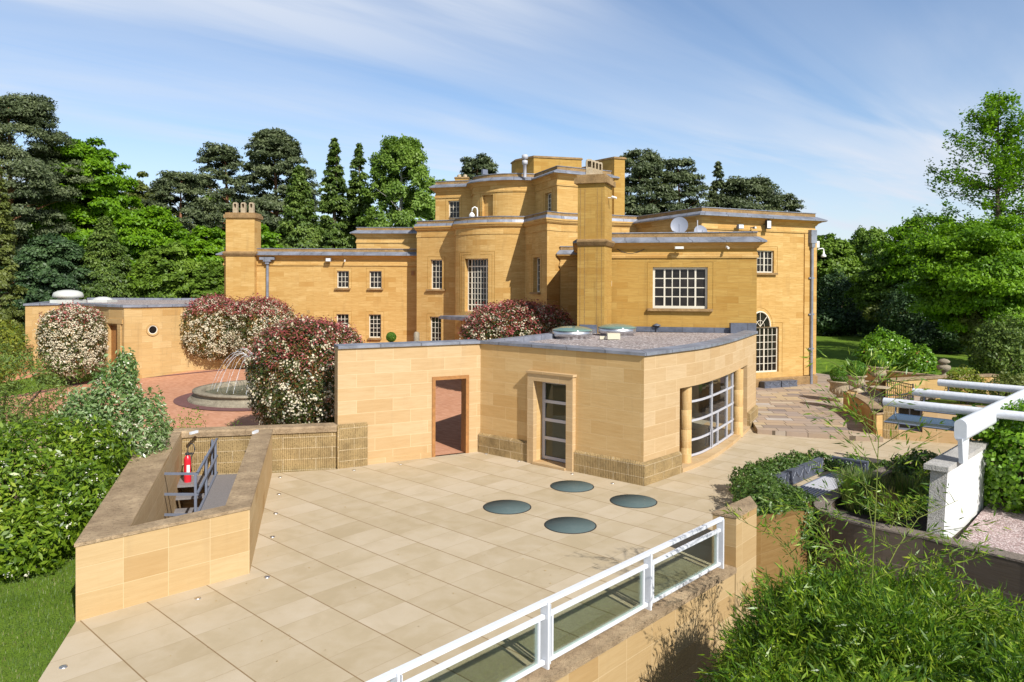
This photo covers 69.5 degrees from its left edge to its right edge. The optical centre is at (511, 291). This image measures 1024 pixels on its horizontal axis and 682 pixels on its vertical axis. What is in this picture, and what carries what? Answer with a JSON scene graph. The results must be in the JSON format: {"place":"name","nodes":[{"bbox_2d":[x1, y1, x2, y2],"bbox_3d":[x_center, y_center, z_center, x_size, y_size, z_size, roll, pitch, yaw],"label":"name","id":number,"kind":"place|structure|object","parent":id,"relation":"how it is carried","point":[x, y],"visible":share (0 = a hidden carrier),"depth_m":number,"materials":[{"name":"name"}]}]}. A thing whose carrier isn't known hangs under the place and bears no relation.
{"place":"outdoors","nodes":[
{"label":"outdoors","id":0,"kind":"place"},
{"bbox_2d":[0,528,81,681],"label":"grass","id":1,"kind":"structure","parent":0,"point":[39,604],"depth_m":11.24,"materials":[{"name":"plant"}]},
{"bbox_2d":[0,370,98,395],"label":"grass verge","id":2,"kind":"object","parent":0,"point":[83,378],"depth_m":34.06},
{"bbox_2d":[1,355,460,437],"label":"forecourt","id":3,"kind":"structure","parent":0,"point":[447,414],"depth_m":29.51,"materials":[{"name":"brick"}]},
{"bbox_2d":[32,300,109,384],"bbox_3d":[-19.963,2.382,33.585,2.888,4.008,3.077,0,1,0],"label":"photinia bush","id":4,"kind":"object","parent":3,"relation":"on","point":[77,317],"visible":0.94,"depth_m":32.84,"materials":[{"name":"white plant"}]},
{"bbox_2d":[23,290,243,377],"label":"outbuilding","id":5,"kind":"structure","parent":3,"relation":"on","point":[146,330],"depth_m":36.36,"materials":[{"name":"stone"}]},
{"bbox_2d":[173,393,334,410],"bbox_3d":[-10.358,4.353,30.640,6.751,0.083,6.751,0,1,0],"label":"brick ring","id":6,"kind":"object","parent":3,"relation":"on","point":[181,400],"visible":0.27,"depth_m":28.07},
{"bbox_2d":[187,348,330,407],"bbox_3d":[-10.355,3.504,30.632,5.720,2.270,5.720,0,1,0],"label":"fountain","id":7,"kind":"object","parent":6,"relation":"on","point":[230,394],"visible":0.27,"depth_m":29.01,"materials":[{"name":"stone"}]},
{"bbox_2d":[457,297,576,340],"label":"photinia bush","id":8,"kind":"object","parent":3,"relation":"on","point":[533,314],"visible":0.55,"depth_m":31.07,"materials":[{"name":"pink plant"}]},
{"bbox_2d":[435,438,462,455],"bbox_3d":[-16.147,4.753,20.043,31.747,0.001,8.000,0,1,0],"label":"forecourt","id":9,"kind":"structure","parent":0,"point":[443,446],"depth_m":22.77,"materials":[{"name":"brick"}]},
{"bbox_2d":[0,422,337,485],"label":"garden wall","id":10,"kind":"structure","parent":9,"relation":"on","point":[304,447],"depth_m":19.69,"materials":[{"name":"stone"}]},
{"bbox_2d":[242,313,370,424],"bbox_3d":[-6.117,2.790,22.668,3.970,4.297,3.746,0,1,0],"label":"photinia bush","id":11,"kind":"object","parent":9,"relation":"on","point":[320,333],"visible":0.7,"depth_m":21.29,"materials":[{"name":"multicoloured plant"}]},
{"bbox_2d":[38,426,957,681],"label":"terrace","id":12,"kind":"structure","parent":0,"point":[466,561],"depth_m":12.79,"materials":[{"name":"stone"}]},
{"bbox_2d":[483,500,530,514],"bbox_3d":[-0.109,4.849,16.607,1.090,0.012,1.090,0,1,0],"label":"floor skylight","id":13,"kind":"object","parent":12,"relation":"on","point":[507,507],"visible":1,"depth_m":16.54,"materials":[{"name":"teal glass"}]},
{"bbox_2d":[544,517,596,533],"bbox_3d":[1.215,4.865,15.370,1.090,0.012,1.090,0,1,0],"label":"floor skylight","id":14,"kind":"object","parent":12,"relation":"on","point":[571,525],"visible":1,"depth_m":15.32,"materials":[{"name":"teal glass"}]},
{"bbox_2d":[550,480,593,491],"bbox_3d":[1.493,4.840,18.336,1.090,0.012,1.090,0,1,0],"label":"floor skylight","id":15,"kind":"object","parent":12,"relation":"on","point":[571,486],"visible":1,"depth_m":18.28,"materials":[{"name":"teal glass"}]},
{"bbox_2d":[610,494,656,507],"bbox_3d":[2.814,4.857,17.093,1.090,0.012,1.090,0,1,0],"label":"floor skylight","id":16,"kind":"object","parent":12,"relation":"on","point":[631,501],"visible":1,"depth_m":17.04,"materials":[{"name":"teal glass"}]},
{"bbox_2d":[726,448,891,554],"bbox_3d":[6.896,4.599,17.612,3.040,1.307,7.830,1,1,42],"label":"ivy bed","id":17,"kind":"object","parent":12,"relation":"on","point":[760,479],"visible":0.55,"depth_m":16.53,"materials":[{"name":"green plant"}]},
{"bbox_2d":[843,391,883,436],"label":"court wall","id":18,"kind":"structure","parent":12,"relation":"on","point":[865,407],"depth_m":26.23,"materials":[{"name":"stone"}]},
{"bbox_2d":[846,360,866,392],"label":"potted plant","id":19,"kind":"object","parent":18,"relation":"on","point":[859,373],"visible":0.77,"depth_m":28.60,"materials":[{"name":"green plant"}]},
{"bbox_2d":[882,400,1019,444],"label":"pool room wall","id":20,"kind":"structure","parent":12,"relation":"on","point":[946,437],"depth_m":23.95,"materials":[{"name":"stone"}]},
{"bbox_2d":[0,322,1023,681],"bbox_3d":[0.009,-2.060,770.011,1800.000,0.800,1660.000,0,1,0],"label":"lawn","id":21,"kind":"structure","parent":0,"point":[834,348],"depth_m":11.72,"materials":[{"name":"plant"}]},
{"bbox_2d":[0,161,27,347],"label":"cypress tree","id":22,"kind":"object","parent":21,"relation":"on","point":[7,241],"visible":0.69,"depth_m":37.93,"materials":[{"name":"green plant"}]},
{"bbox_2d":[0,314,27,385],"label":"yellow shrub","id":23,"kind":"object","parent":21,"relation":"on","point":[3,324],"visible":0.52,"depth_m":30.70,"materials":[{"name":"green plant"}]},
{"bbox_2d":[0,322,91,432],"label":"yew bush","id":24,"kind":"object","parent":21,"relation":"on","point":[5,407],"visible":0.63,"depth_m":22.29,"materials":[{"name":"green plant"}]},
{"bbox_2d":[0,232,96,309],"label":"holly tree","id":25,"kind":"object","parent":21,"relation":"on","point":[43,274],"visible":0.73,"depth_m":49.53,"materials":[{"name":"green plant"}]},
{"bbox_2d":[0,91,97,322],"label":"pine tree","id":26,"kind":"object","parent":21,"relation":"on","point":[31,115],"visible":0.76,"depth_m":58.64,"materials":[{"name":"green plant"}]},
{"bbox_2d":[0,409,139,583],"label":"laurel bush","id":27,"kind":"object","parent":21,"relation":"on","point":[60,496],"visible":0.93,"depth_m":13.72,"materials":[{"name":"green plant"}]},
{"bbox_2d":[28,136,143,247],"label":"beech tree","id":28,"kind":"object","parent":21,"relation":"on","point":[103,195],"visible":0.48,"depth_m":62.00,"materials":[{"name":"green plant"}]},
{"bbox_2d":[71,215,138,299],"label":"yew tree","id":29,"kind":"object","parent":21,"relation":"on","point":[104,248],"visible":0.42,"depth_m":51.07,"materials":[{"name":"green plant"}]},
{"bbox_2d":[40,346,175,474],"bbox_3d":[-8.987,3.127,16.545,2.659,3.808,1.813,0,1,-30],"label":"viburnum bush","id":30,"kind":"object","parent":21,"relation":"on","point":[133,406],"visible":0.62,"depth_m":16.43,"materials":[{"name":"green plant"}]},
{"bbox_2d":[104,205,189,283],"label":"maple tree","id":31,"kind":"object","parent":21,"relation":"on","point":[139,232],"visible":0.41,"depth_m":58.40,"materials":[{"name":"green plant"}]},
{"bbox_2d":[121,171,177,216],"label":"beech tree","id":32,"kind":"object","parent":21,"relation":"on","point":[140,190],"visible":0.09,"depth_m":73.03,"materials":[{"name":"green plant"}]},
{"bbox_2d":[128,240,210,297],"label":"maple tree","id":33,"kind":"object","parent":21,"relation":"on","point":[166,276],"visible":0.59,"depth_m":52.12,"materials":[{"name":"green plant"}]},
{"bbox_2d":[141,170,225,247],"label":"pine tree","id":34,"kind":"object","parent":21,"relation":"on","point":[187,185],"visible":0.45,"depth_m":68.76,"materials":[{"name":"green plant"}]},
{"bbox_2d":[172,225,225,294],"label":"maple tree","id":35,"kind":"object","parent":21,"relation":"on","point":[210,248],"visible":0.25,"depth_m":54.61,"materials":[{"name":"green plant"}]},
{"bbox_2d":[190,260,223,297],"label":"holly tree","id":36,"kind":"object","parent":21,"relation":"on","point":[211,280],"visible":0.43,"depth_m":50.15,"materials":[{"name":"green plant"}]},
{"bbox_2d":[175,141,259,239],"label":"pine tree","id":37,"kind":"object","parent":21,"relation":"on","point":[226,156],"visible":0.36,"depth_m":74.89,"materials":[{"name":"green plant"}]},
{"bbox_2d":[179,291,296,361],"bbox_3d":[-14.108,2.011,38.120,5.938,4.021,4.150,0,1,0],"label":"photinia bush","id":38,"kind":"object","parent":21,"relation":"on","point":[261,307],"visible":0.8,"depth_m":36.78,"materials":[{"name":"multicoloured plant"}]},
{"bbox_2d":[261,223,282,247],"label":"maple tree","id":39,"kind":"object","parent":21,"relation":"on","point":[268,239],"visible":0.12,"depth_m":53.43,"materials":[{"name":"green plant"}]},
{"bbox_2d":[229,127,321,243],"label":"pine tree","id":40,"kind":"object","parent":21,"relation":"on","point":[277,144],"visible":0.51,"depth_m":77.79,"materials":[{"name":"green plant"}]},
{"bbox_2d":[274,165,324,247],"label":"spruce tree","id":41,"kind":"object","parent":21,"relation":"on","point":[304,232],"visible":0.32,"depth_m":59.13,"materials":[{"name":"green plant"}]},
{"bbox_2d":[314,138,356,248],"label":"cypress tree","id":42,"kind":"object","parent":21,"relation":"on","point":[333,201],"visible":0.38,"depth_m":65.26,"materials":[{"name":"green plant"}]},
{"bbox_2d":[336,143,377,248],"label":"spruce tree","id":43,"kind":"object","parent":21,"relation":"on","point":[357,205],"visible":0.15,"depth_m":68.39,"materials":[{"name":"green plant"}]},
{"bbox_2d":[353,133,437,229],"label":"birch tree","id":44,"kind":"object","parent":21,"relation":"on","point":[394,156],"visible":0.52,"depth_m":62.66,"materials":[{"name":"green plant"}]},
{"bbox_2d":[335,344,480,468],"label":"gate wall","id":45,"kind":"structure","parent":21,"relation":"on","point":[385,404],"depth_m":20.88,"materials":[{"name":"stone"}]},
{"bbox_2d":[460,153,498,258],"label":"pine tree","id":46,"kind":"object","parent":21,"relation":"on","point":[471,167],"visible":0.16,"depth_m":81.23,"materials":[{"name":"green plant"}]},
{"bbox_2d":[216,154,827,387],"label":"country house","id":47,"kind":"structure","parent":21,"relation":"on","point":[574,240],"depth_m":38.15,"materials":[{"name":"stone"}]},
{"bbox_2d":[426,260,444,290],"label":"window","id":48,"kind":"structure","parent":47,"relation":"in","point":[436,264],"depth_m":42.12,"materials":[{"name":"beige paint"}]},
{"bbox_2d":[468,259,487,310],"bbox_3d":[-1.754,-0.334,39.926,1.318,2.844,0.763,0,1,0],"label":"window","id":49,"kind":"structure","parent":47,"relation":"in","point":[477,268],"depth_m":40.00,"materials":[{"name":"beige paint"}]},
{"bbox_2d":[648,267,712,311],"bbox_3d":[6.634,-0.086,29.183,2.511,1.729,0.687,0,1,9],"label":"window","id":50,"kind":"structure","parent":47,"relation":"in","point":[685,288],"depth_m":29.15,"materials":[{"name":"beige paint"}]},
{"bbox_2d":[756,327,776,372],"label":"french window","id":51,"kind":"structure","parent":47,"relation":"in","point":[766,337],"depth_m":35.75,"materials":[{"name":"beige paint"}]},
{"bbox_2d":[757,250,777,274],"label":"window","id":52,"kind":"structure","parent":47,"relation":"in","point":[764,262],"depth_m":35.60,"materials":[{"name":"beige paint"}]},
{"bbox_2d":[334,323,757,485],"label":"garden pavilion","id":53,"kind":"structure","parent":21,"relation":"on","point":[638,405],"depth_m":20.65,"materials":[{"name":"stone"}]},
{"bbox_2d":[542,382,565,462],"bbox_3d":[1.310,3.623,20.587,0.904,2.246,0.791,0,1,0],"label":"glazed door","id":54,"kind":"structure","parent":53,"relation":"in","point":[553,394],"depth_m":20.69,"materials":[{"name":"metal"}]},
{"bbox_2d":[691,373,733,456],"bbox_3d":[6.354,3.642,22.817,0.275,2.111,4.665,1,1,33],"label":"curved window","id":55,"kind":"structure","parent":53,"relation":"in","point":[727,388],"depth_m":22.59,"materials":[{"name":"silver metal"}]},
{"bbox_2d":[619,148,685,215],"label":"pine tree","id":56,"kind":"object","parent":21,"relation":"on","point":[639,182],"visible":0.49,"depth_m":73.74,"materials":[{"name":"green plant"}]},
{"bbox_2d":[643,156,712,213],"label":"pine tree","id":57,"kind":"object","parent":21,"relation":"on","point":[685,177],"visible":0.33,"depth_m":76.77,"materials":[{"name":"green plant"}]},
{"bbox_2d":[707,161,728,207],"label":"spruce tree","id":58,"kind":"object","parent":21,"relation":"on","point":[716,184],"visible":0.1,"depth_m":79.48,"materials":[{"name":"green plant"}]},
{"bbox_2d":[714,174,784,210],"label":"pine tree","id":59,"kind":"object","parent":21,"relation":"on","point":[761,189],"visible":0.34,"depth_m":77.94,"materials":[{"name":"green plant"}]},
{"bbox_2d":[767,192,817,267],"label":"pine tree","id":60,"kind":"object","parent":21,"relation":"on","point":[791,203],"visible":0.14,"depth_m":80.91,"materials":[{"name":"green plant"}]},
{"bbox_2d":[816,233,861,309],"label":"maple tree","id":61,"kind":"object","parent":21,"relation":"on","point":[837,250],"visible":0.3,"depth_m":81.57,"materials":[{"name":"green plant"}]},
{"bbox_2d":[816,266,863,333],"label":"evergreen bush","id":62,"kind":"object","parent":21,"relation":"on","point":[838,283],"visible":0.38,"depth_m":77.97,"materials":[{"name":"green plant"}]},
{"bbox_2d":[816,305,865,335],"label":"rhododendron bush","id":63,"kind":"object","parent":21,"relation":"on","point":[842,322],"visible":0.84,"depth_m":74.40,"materials":[{"name":"green plant"}]},
{"bbox_2d":[848,225,892,311],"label":"birch tree","id":64,"kind":"object","parent":21,"relation":"on","point":[862,239],"visible":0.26,"depth_m":91.10,"materials":[{"name":"green plant"}]},
{"bbox_2d":[853,312,887,337],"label":"rhododendron bush","id":65,"kind":"object","parent":21,"relation":"on","point":[868,325],"visible":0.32,"depth_m":72.78,"materials":[{"name":"green plant"}]},
{"bbox_2d":[844,251,915,317],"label":"oak tree","id":66,"kind":"object","parent":21,"relation":"on","point":[868,288],"visible":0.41,"depth_m":71.10,"materials":[{"name":"green plant"}]},
{"bbox_2d":[855,325,913,370],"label":"camellia bush","id":67,"kind":"object","parent":21,"relation":"on","point":[893,342],"visible":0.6,"depth_m":39.91,"materials":[{"name":"green plant"}]},
{"bbox_2d":[875,276,940,340],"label":"evergreen bush","id":68,"kind":"object","parent":21,"relation":"on","point":[899,301],"visible":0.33,"depth_m":65.77,"materials":[{"name":"green plant"}]},
{"bbox_2d":[888,312,928,343],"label":"rhododendron bush","id":69,"kind":"object","parent":21,"relation":"on","point":[900,330],"visible":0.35,"depth_m":64.78,"materials":[{"name":"green plant"}]},
{"bbox_2d":[870,213,955,306],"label":"oak tree","id":70,"kind":"object","parent":21,"relation":"on","point":[898,257],"visible":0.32,"depth_m":69.03,"materials":[{"name":"green plant"}]},
{"bbox_2d":[901,343,937,374],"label":"camellia bush","id":71,"kind":"object","parent":21,"relation":"on","point":[922,357],"visible":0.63,"depth_m":37.97,"materials":[{"name":"green plant"}]},
{"bbox_2d":[907,317,965,353],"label":"rhododendron bush","id":72,"kind":"object","parent":21,"relation":"on","point":[947,342],"visible":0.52,"depth_m":55.31,"materials":[{"name":"green plant"}]},
{"bbox_2d":[878,374,998,400],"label":"garden wall","id":73,"kind":"structure","parent":21,"relation":"on","point":[932,383],"depth_m":32.84,"materials":[{"name":"stone"}]},
{"bbox_2d":[886,88,1023,353],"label":"open tree","id":74,"kind":"object","parent":21,"relation":"on","point":[1010,166],"visible":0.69,"depth_m":51.93,"materials":[{"name":"green plant"}]},
{"bbox_2d":[898,212,1023,333],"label":"maple tree","id":75,"kind":"object","parent":21,"relation":"on","point":[962,270],"visible":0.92,"depth_m":45.16,"materials":[{"name":"green plant"}]},
{"bbox_2d":[944,364,988,404],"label":"yellow shrub","id":76,"kind":"object","parent":21,"relation":"on","point":[956,376],"visible":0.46,"depth_m":31.30,"materials":[{"name":"green plant"}]},
{"bbox_2d":[953,304,1015,349],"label":"maple tree","id":77,"kind":"object","parent":21,"relation":"on","point":[966,337],"visible":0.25,"depth_m":45.49,"materials":[{"name":"green plant"}]},
{"bbox_2d":[964,311,1023,383],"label":"evergreen bush","id":78,"kind":"object","parent":21,"relation":"on","point":[992,340],"visible":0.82,"depth_m":36.56,"materials":[{"name":"green plant"}]},
{"bbox_2d":[985,367,1023,396],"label":"yellow shrub","id":79,"kind":"object","parent":21,"relation":"on","point":[1012,380],"visible":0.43,"depth_m":30.29,"materials":[{"name":"green plant"}]},
{"bbox_2d":[0,0,1023,258],"label":"sky","id":80,"kind":"structure","parent":0,"point":[843,104],"materials":[{"name":"blue"}]},
{"bbox_2d":[797,472,842,497],"bbox_3d":[7.848,4.851,18.330,0.940,0.055,3.000,1,1,45],"label":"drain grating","id":81,"kind":"object","parent":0,"point":[812,489],"visible":0.2,"depth_m":18.33,"materials":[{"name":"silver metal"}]},
{"bbox_2d":[753,373,935,441],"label":"stone path","id":82,"kind":"structure","parent":0,"point":[782,411],"depth_m":27.84,"materials":[{"name":"stone"}]},
{"bbox_2d":[827,366,849,402],"bbox_3d":[13.834,3.889,31.135,1.039,1.496,1.039,0,1,0],"label":"stone urn","id":83,"kind":"object","parent":82,"relation":"on","point":[838,386],"visible":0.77,"depth_m":30.89,"materials":[{"name":"beige stone"}]},
{"bbox_2d":[959,482,1023,554],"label":"gravel bed","id":84,"kind":"object","parent":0,"point":[1012,540],"depth_m":13.58,"materials":[{"name":"gravel"}]},
{"bbox_2d":[952,399,1023,513],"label":"climbing ivy","id":85,"kind":"object","parent":84,"relation":"on","point":[1004,453],"visible":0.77,"depth_m":14.72,"materials":[{"name":"green plant"}]},
{"label":"pit floor","id":86,"kind":"structure","parent":0,"visible":0},
{"bbox_2d":[499,563,736,681],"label":"retaining wall","id":87,"kind":"structure","parent":86,"relation":"on","point":[665,639],"depth_m":11.32,"materials":[{"name":"stone"}]},
{"bbox_2d":[366,517,723,681],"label":"glass balustrade","id":88,"kind":"object","parent":87,"relation":"on","point":[543,622],"visible":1,"depth_m":9.71,"materials":[{"name":"white paint"}]},
{"bbox_2d":[712,496,756,641],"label":"stone pier","id":89,"kind":"structure","parent":86,"relation":"on","point":[740,545],"depth_m":13.25,"materials":[{"name":"stone"}]},
{"bbox_2d":[756,501,814,670],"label":"side retaining wall","id":90,"kind":"structure","parent":86,"relation":"on","point":[769,553],"depth_m":14.11,"materials":[{"name":"brown stone"}]},
{"bbox_2d":[693,544,1023,681],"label":"bamboo clump","id":91,"kind":"object","parent":86,"relation":"on","point":[822,627],"visible":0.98,"depth_m":8.69,"materials":[{"name":"green plant"}]},
{"bbox_2d":[721,502,847,583],"bbox_3d":[3.863,3.811,10.551,1.635,1.444,1.070,0,1,9],"label":"bamboo shoot","id":92,"kind":"object","parent":91,"relation":"attached to","point":[777,523],"visible":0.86,"depth_m":10.58,"materials":[{"name":"green plant"}]},
{"bbox_2d":[777,497,872,582],"bbox_3d":[4.522,3.746,10.742,1.324,1.414,0.733,0,1,25],"label":"bamboo shoot","id":93,"kind":"object","parent":91,"relation":"attached to","point":[822,526],"visible":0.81,"depth_m":10.73,"materials":[{"name":"green plant"}]},
{"bbox_2d":[757,340,1010,614],"bbox_3d":[4.540,2.583,9.443,2.819,3.885,2.135,0,1,0],"label":"bamboo shoot","id":94,"kind":"object","parent":91,"relation":"attached to","point":[852,414],"visible":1,"depth_m":9.41,"materials":[{"name":"green plant"}]},
{"bbox_2d":[858,483,957,572],"bbox_3d":[5.709,3.485,10.598,1.662,1.380,1.071,0,1,0],"label":"bamboo shoot","id":95,"kind":"object","parent":91,"relation":"attached to","point":[889,519],"visible":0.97,"depth_m":10.58,"materials":[{"name":"green plant"}]},
{"bbox_2d":[908,533,993,600],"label":"bamboo shoot","id":96,"kind":"object","parent":91,"relation":"attached to","point":[942,576],"visible":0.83,"depth_m":9.71,"materials":[{"name":"green plant"}]},
{"bbox_2d":[914,578,1017,633],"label":"bamboo shoot","id":97,"kind":"object","parent":91,"relation":"attached to","point":[976,606],"visible":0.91,"depth_m":8.76,"materials":[{"name":"green plant"}]},
{"bbox_2d":[814,456,1023,622],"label":"curved planter","id":98,"kind":"object","parent":86,"relation":"on","point":[1009,568],"visible":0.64,"depth_m":13.10,"materials":[{"name":"concrete"}]},
{"bbox_2d":[870,457,941,527],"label":"bamboo shoot","id":99,"kind":"object","parent":98,"relation":"on","point":[921,477],"visible":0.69,"depth_m":13.48,"materials":[{"name":"green plant"}]},
{"bbox_2d":[835,472,991,538],"bbox_3d":[8.869,4.484,15.264,3.626,0.001,5.756,1,1,37],"label":"soil bed","id":100,"kind":"object","parent":98,"relation":"in","point":[922,521],"visible":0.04,"depth_m":14.51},
{"bbox_2d":[830,465,896,514],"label":"ornamental grass","id":101,"kind":"object","parent":100,"relation":"on","point":[852,506],"depth_m":14.94,"materials":[{"name":"plant"}]},
{"bbox_2d":[852,489,931,524],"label":"shrub","id":102,"kind":"object","parent":100,"relation":"on","point":[880,505],"visible":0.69,"depth_m":13.52,"materials":[{"name":"green plant"}]},
{"bbox_2d":[884,468,929,512],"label":"ornamental grass","id":103,"kind":"object","parent":100,"relation":"on","point":[905,486],"depth_m":15.17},
{"bbox_2d":[879,448,1001,490],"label":"groundcover bush","id":104,"kind":"object","parent":100,"relation":"on","point":[914,453],"visible":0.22,"depth_m":17.48,"materials":[{"name":"green plant"}]},
{"bbox_2d":[924,440,988,537],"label":"blade wall","id":105,"kind":"structure","parent":98,"relation":"on","point":[965,481],"depth_m":13.63,"materials":[{"name":"grey concrete"}]},
{"bbox_2d":[882,379,1023,463],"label":"pergola","id":106,"kind":"object","parent":105,"relation":"on","point":[975,421],"visible":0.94,"depth_m":15.58,"materials":[{"name":"white paint"}]},
{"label":"pit floor","id":107,"kind":"structure","parent":0,"visible":0},
{"bbox_2d":[74,429,272,621],"bbox_3d":[-6.489,5.758,15.475,3.041,4.160,8.684,0,1,-20],"label":"stair enclosure","id":108,"kind":"object","parent":107,"relation":"on","point":[133,545],"visible":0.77,"depth_m":12.20,"materials":[{"name":"stone"}]},
{"bbox_2d":[174,474,236,512],"bbox_3d":[-7.078,5.691,16.334,2.080,1.787,6.004,0,1,-15],"label":"metal stair","id":109,"kind":"object","parent":108,"relation":"attached to","point":[219,491],"visible":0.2,"depth_m":17.90,"materials":[{"name":"grey metal"}]},
{"bbox_2d":[164,438,217,515],"bbox_3d":[-7.604,4.940,17.463,0.812,2.152,3.744,0,1,-16],"label":"stair railing","id":110,"kind":"object","parent":109,"relation":"on","point":[213,465],"visible":0.66,"depth_m":16.81,"materials":[{"name":"grey metal"}]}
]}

